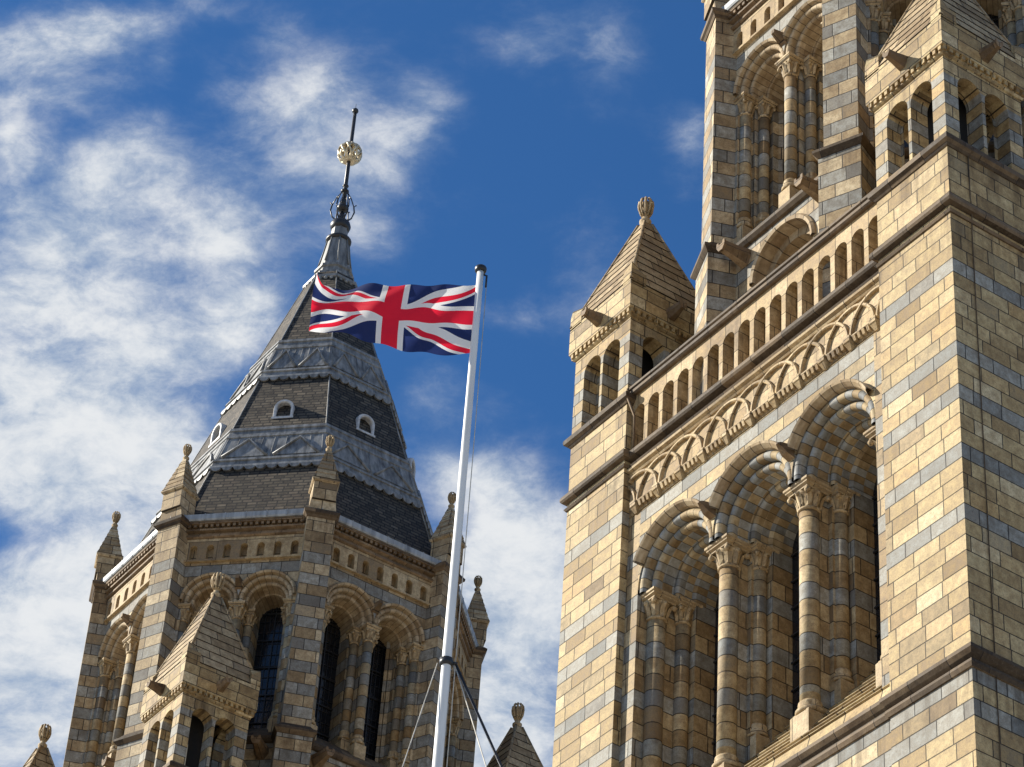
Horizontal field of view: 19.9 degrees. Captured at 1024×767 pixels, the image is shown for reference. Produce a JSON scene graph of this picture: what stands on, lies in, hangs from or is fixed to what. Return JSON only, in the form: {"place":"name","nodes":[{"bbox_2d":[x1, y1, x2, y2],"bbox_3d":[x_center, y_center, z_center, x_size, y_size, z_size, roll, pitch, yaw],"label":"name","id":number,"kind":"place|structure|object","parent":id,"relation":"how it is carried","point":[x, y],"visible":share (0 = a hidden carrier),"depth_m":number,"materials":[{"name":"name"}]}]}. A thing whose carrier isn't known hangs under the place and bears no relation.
{"place":"outdoors","nodes":[
{"label":"outdoors","id":0,"kind":"place"},
{"bbox_2d":[23,107,542,766],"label":"terracotta tower","id":1,"kind":"structure","parent":0,"point":[271,589],"depth_m":68.70,"materials":[{"name":"beige stone"}]},
{"bbox_2d":[248,607,282,728],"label":"belfry window","id":2,"kind":"structure","parent":1,"relation":"in","point":[271,624],"depth_m":67.63,"materials":[{"name":"black glass"}]},
{"bbox_2d":[315,618,340,741],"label":"belfry window","id":3,"kind":"structure","parent":1,"relation":"in","point":[332,635],"depth_m":67.70,"materials":[{"name":"black glass"}]},
{"bbox_2d":[360,626,386,760],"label":"belfry window","id":4,"kind":"structure","parent":1,"relation":"in","point":[370,733],"depth_m":68.23,"materials":[{"name":"black glass"}]},
{"bbox_2d":[0,0,705,766],"label":"sky","id":5,"kind":"structure","parent":0,"point":[171,171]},
{"bbox_2d":[402,264,502,766],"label":"flagpole","id":6,"kind":"object","parent":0,"point":[446,662],"visible":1,"depth_m":28.52,"materials":[{"name":"white metal"}]},
{"bbox_2d":[309,275,475,355],"bbox_3d":[-1.237,-0.744,30.791,1.811,1.286,0.396,-1,-39,6],"label":"flag","id":7,"kind":"object","parent":6,"relation":"attached to","point":[436,319],"visible":1,"depth_m":30.65,"materials":[{"name":"fabric"}]},
{"bbox_2d":[552,0,1023,766],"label":"terracotta tower","id":8,"kind":"structure","parent":0,"point":[792,498],"depth_m":46.99,"materials":[{"name":"beige stone"}]},
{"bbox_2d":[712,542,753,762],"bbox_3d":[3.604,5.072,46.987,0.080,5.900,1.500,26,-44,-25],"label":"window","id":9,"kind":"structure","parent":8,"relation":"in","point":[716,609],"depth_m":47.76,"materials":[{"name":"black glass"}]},
{"bbox_2d":[791,484,834,718],"bbox_3d":[4.752,4.095,45.673,0.080,5.900,1.500,26,-44,-25],"label":"window","id":10,"kind":"structure","parent":8,"relation":"in","point":[795,552],"depth_m":46.44,"materials":[{"name":"black glass"}]},
{"bbox_2d":[872,479,880,664],"bbox_3d":[5.901,3.118,44.359,0.080,5.900,1.500,26,-44,-25],"label":"window","id":11,"kind":"structure","parent":8,"relation":"in","point":[875,501],"depth_m":45.06,"materials":[{"name":"black glass"}]},
{"bbox_2d":[987,14,998,139],"bbox_3d":[8.382,-5.235,51.400,1.000,4.200,0.070,-4,-40,10],"label":"belfry window","id":12,"kind":"structure","parent":8,"relation":"in","point":[995,19],"depth_m":52.36,"materials":[{"name":"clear glass"}]}
]}

